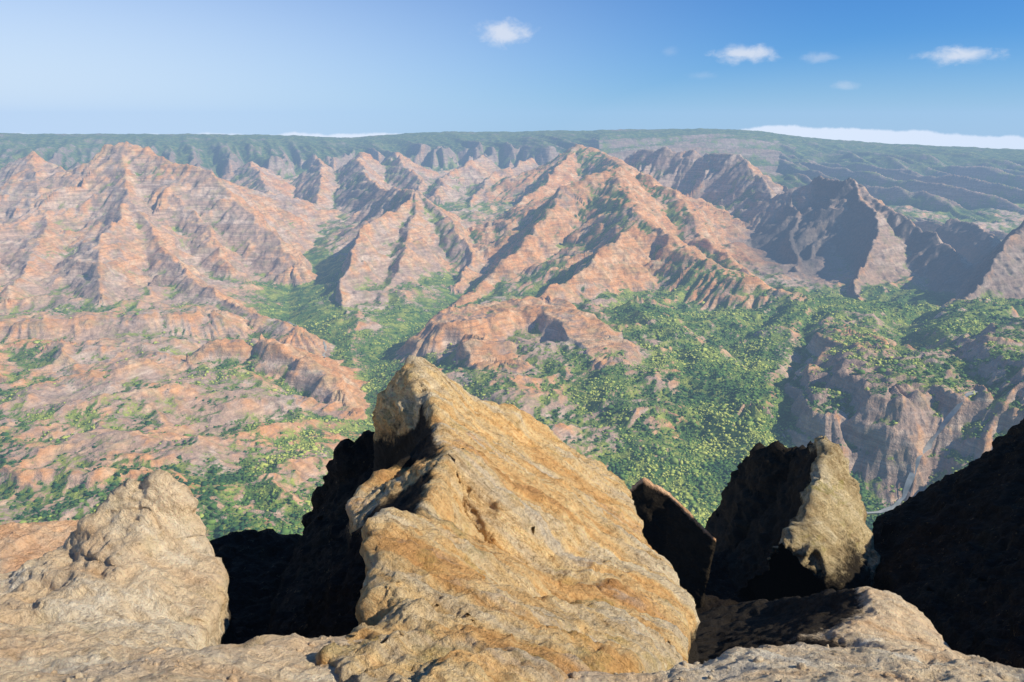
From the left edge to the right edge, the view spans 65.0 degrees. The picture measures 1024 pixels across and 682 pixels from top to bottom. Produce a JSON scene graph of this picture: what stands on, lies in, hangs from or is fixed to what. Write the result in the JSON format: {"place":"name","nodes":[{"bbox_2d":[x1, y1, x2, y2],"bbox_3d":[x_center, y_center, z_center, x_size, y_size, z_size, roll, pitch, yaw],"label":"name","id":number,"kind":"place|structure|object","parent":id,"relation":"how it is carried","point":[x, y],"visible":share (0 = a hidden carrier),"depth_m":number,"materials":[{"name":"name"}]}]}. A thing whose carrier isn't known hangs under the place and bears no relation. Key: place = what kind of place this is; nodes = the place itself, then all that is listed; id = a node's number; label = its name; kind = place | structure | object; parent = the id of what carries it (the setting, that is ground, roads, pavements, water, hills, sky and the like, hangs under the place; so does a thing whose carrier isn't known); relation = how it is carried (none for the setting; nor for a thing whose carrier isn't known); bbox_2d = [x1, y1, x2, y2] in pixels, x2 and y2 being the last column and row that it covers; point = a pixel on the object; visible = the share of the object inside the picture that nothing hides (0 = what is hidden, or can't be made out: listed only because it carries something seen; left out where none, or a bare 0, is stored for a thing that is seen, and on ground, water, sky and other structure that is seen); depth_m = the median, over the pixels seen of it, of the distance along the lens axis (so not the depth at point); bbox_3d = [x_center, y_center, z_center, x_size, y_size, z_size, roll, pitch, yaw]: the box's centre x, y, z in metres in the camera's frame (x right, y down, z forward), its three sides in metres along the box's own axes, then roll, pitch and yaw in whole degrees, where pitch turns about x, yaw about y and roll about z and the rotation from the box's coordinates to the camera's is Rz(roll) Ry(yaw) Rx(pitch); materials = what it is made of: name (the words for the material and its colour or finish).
{"place":"outdoors","nodes":[
{"label":"outdoors","id":0,"kind":"place"},
{"bbox_2d":[0,520,78,573],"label":"rock outcrop","id":1,"kind":"object","parent":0,"point":[21,543],"visible":0.2,"depth_m":24.80,"materials":[{"name":"brown stone"}]},
{"bbox_2d":[0,141,345,356],"bbox_3d":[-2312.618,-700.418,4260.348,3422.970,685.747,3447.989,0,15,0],"label":"ridge","id":2,"kind":"structure","parent":0,"point":[109,222],"depth_m":4002.05,"materials":[{"name":"brown stone"}]},
{"bbox_2d":[0,306,347,447],"bbox_3d":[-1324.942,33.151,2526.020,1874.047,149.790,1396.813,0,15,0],"label":"hill","id":3,"kind":"structure","parent":0,"point":[84,325],"depth_m":2704.65,"materials":[{"name":"brown stone"}]},
{"bbox_2d":[289,322,326,356],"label":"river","id":4,"kind":"structure","parent":0,"point":[325,346],"depth_m":2770.58,"materials":[{"name":"grey liquid"}]},
{"bbox_2d":[221,152,486,313],"bbox_3d":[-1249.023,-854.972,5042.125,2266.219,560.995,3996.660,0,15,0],"label":"ridge","id":5,"kind":"structure","parent":0,"point":[406,234],"depth_m":4366.91,"materials":[{"name":"brown stone"}]},
{"bbox_2d":[380,152,540,211],"bbox_3d":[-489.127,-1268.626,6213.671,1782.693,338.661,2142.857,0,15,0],"label":"ridge","id":6,"kind":"structure","parent":0,"point":[482,172],"depth_m":6100.50,"materials":[{"name":"brown stone"}]},
{"bbox_2d":[0,161,1023,540],"bbox_3d":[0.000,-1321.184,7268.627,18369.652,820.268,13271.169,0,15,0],"label":"canyon floor","id":7,"kind":"structure","parent":0,"point":[74,399],"depth_m":2142.19,"materials":[{"name":"green plant"}]},
{"bbox_2d":[172,333,370,419],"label":"bluff","id":8,"kind":"structure","parent":7,"relation":"on","point":[334,386],"depth_m":2345.36,"materials":[{"name":"stone"}]},
{"bbox_2d":[0,221,1023,538],"bbox_3d":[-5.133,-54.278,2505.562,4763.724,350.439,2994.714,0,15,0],"label":"scrub","id":9,"kind":"object","parent":7,"relation":"on","point":[660,451],"visible":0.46,"depth_m":2005.28,"materials":[{"name":"green plant"}]},
{"bbox_2d":[392,295,641,376],"bbox_3d":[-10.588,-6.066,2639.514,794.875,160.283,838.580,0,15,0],"label":"mesa","id":10,"kind":"structure","parent":7,"relation":"on","point":[477,334],"depth_m":2609.22,"materials":[{"name":"brown stone"}]},
{"bbox_2d":[0,128,1023,237],"bbox_3d":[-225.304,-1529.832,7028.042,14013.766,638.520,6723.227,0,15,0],"label":"plateau","id":11,"kind":"structure","parent":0,"point":[929,174],"depth_m":7378.28,"materials":[{"name":"green plant"}]},
{"bbox_2d":[0,633,1023,681],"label":"ground","id":12,"kind":"structure","parent":0,"point":[279,658],"depth_m":9.85,"materials":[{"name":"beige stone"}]},
{"bbox_2d":[0,469,236,674],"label":"rock outcrop","id":13,"kind":"object","parent":12,"relation":"on","point":[131,569],"visible":0.95,"depth_m":15.45,"materials":[{"name":"beige stone"}]},
{"bbox_2d":[209,528,301,643],"bbox_3d":[-8.582,22.290,33.103,15.209,32.095,22.784,-7,16,-24],"label":"rock shelf","id":14,"kind":"object","parent":12,"relation":"on","point":[255,562],"visible":0.1,"depth_m":31.46,"materials":[{"name":"black stone"}]},
{"bbox_2d":[268,430,374,637],"bbox_3d":[-5.649,20.159,28.175,14.739,36.277,26.039,0,15,0],"label":"rock buttress","id":15,"kind":"object","parent":12,"relation":"on","point":[322,576],"visible":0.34,"depth_m":25.44,"materials":[{"name":"black stone"}]},
{"bbox_2d":[315,355,700,681],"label":"rock pinnacle","id":16,"kind":"object","parent":12,"relation":"on","point":[504,542],"visible":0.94,"depth_m":18.21,"materials":[{"name":"brown stone"}]},
{"bbox_2d":[695,586,951,663],"bbox_3d":[8.780,22.494,29.142,17.140,34.234,16.252,14,20,42],"label":"rock outcrop","id":17,"kind":"object","parent":12,"relation":"on","point":[868,616],"visible":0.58,"depth_m":23.90,"materials":[{"name":"stone"}]},
{"bbox_2d":[0,0,1023,148],"label":"sky","id":18,"kind":"structure","parent":0,"point":[950,73],"materials":[{"name":"blue"}]},
{"bbox_2d":[448,144,807,311],"bbox_3d":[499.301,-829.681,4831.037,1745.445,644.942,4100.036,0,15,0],"label":"ridge","id":19,"kind":"structure","parent":0,"point":[571,201],"depth_m":3910.15,"materials":[{"name":"brown stone"}]},
{"bbox_2d":[624,146,814,230],"bbox_3d":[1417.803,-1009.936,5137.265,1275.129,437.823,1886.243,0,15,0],"label":"ridge","id":20,"kind":"structure","parent":0,"point":[742,188],"depth_m":5023.18,"materials":[{"name":"stone"}]},
{"bbox_2d":[695,551,755,614],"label":"rock shelf","id":21,"kind":"object","parent":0,"point":[720,589],"visible":0.07,"depth_m":41.60,"materials":[{"name":"black stone"}]},
{"bbox_2d":[629,477,715,607],"bbox_3d":[7.353,22.261,44.707,9.065,32.302,7.850,-9,18,-32],"label":"rock fin","id":22,"kind":"object","parent":21,"relation":"on","point":[679,537],"visible":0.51,"depth_m":39.36,"materials":[{"name":"black stone"}]},
{"bbox_2d":[594,294,1023,436],"bbox_3d":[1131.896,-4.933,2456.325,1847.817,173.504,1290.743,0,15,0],"label":"hill","id":23,"kind":"structure","parent":0,"point":[639,410],"depth_m":2502.00,"materials":[{"name":"green plant"}]},
{"bbox_2d":[747,175,1000,298],"bbox_3d":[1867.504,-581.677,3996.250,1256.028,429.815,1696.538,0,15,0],"label":"ridge","id":24,"kind":"structure","parent":0,"point":[872,239],"depth_m":3921.17,"materials":[{"name":"stone"}]},
{"bbox_2d":[781,317,1023,506],"bbox_3d":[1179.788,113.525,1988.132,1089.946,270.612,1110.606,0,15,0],"label":"hill","id":25,"kind":"structure","parent":0,"point":[886,448],"depth_m":1767.41,"materials":[{"name":"brown stone"}]},
{"bbox_2d":[866,391,977,513],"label":"river","id":26,"kind":"structure","parent":0,"point":[927,447],"depth_m":1677.95,"materials":[{"name":"grey liquid"}]},
{"bbox_2d":[872,418,1023,668],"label":"rock wall","id":27,"kind":"structure","parent":0,"point":[949,549],"depth_m":36.07,"materials":[{"name":"black stone"}]},
{"bbox_2d":[950,220,1023,299],"bbox_3d":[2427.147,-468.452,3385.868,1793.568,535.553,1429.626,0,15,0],"label":"ridge","id":28,"kind":"structure","parent":0,"point":[997,271],"depth_m":2987.17,"materials":[{"name":"stone"}]},
{"bbox_3d":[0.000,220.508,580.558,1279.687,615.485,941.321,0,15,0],"label":"hillside","id":29,"kind":"structure","parent":0,"visible":0},
{"bbox_2d":[705,435,879,600],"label":"rock spire","id":30,"kind":"object","parent":29,"relation":"on","point":[782,521],"visible":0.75,"depth_m":42.86,"materials":[{"name":"brown stone"}]}
]}

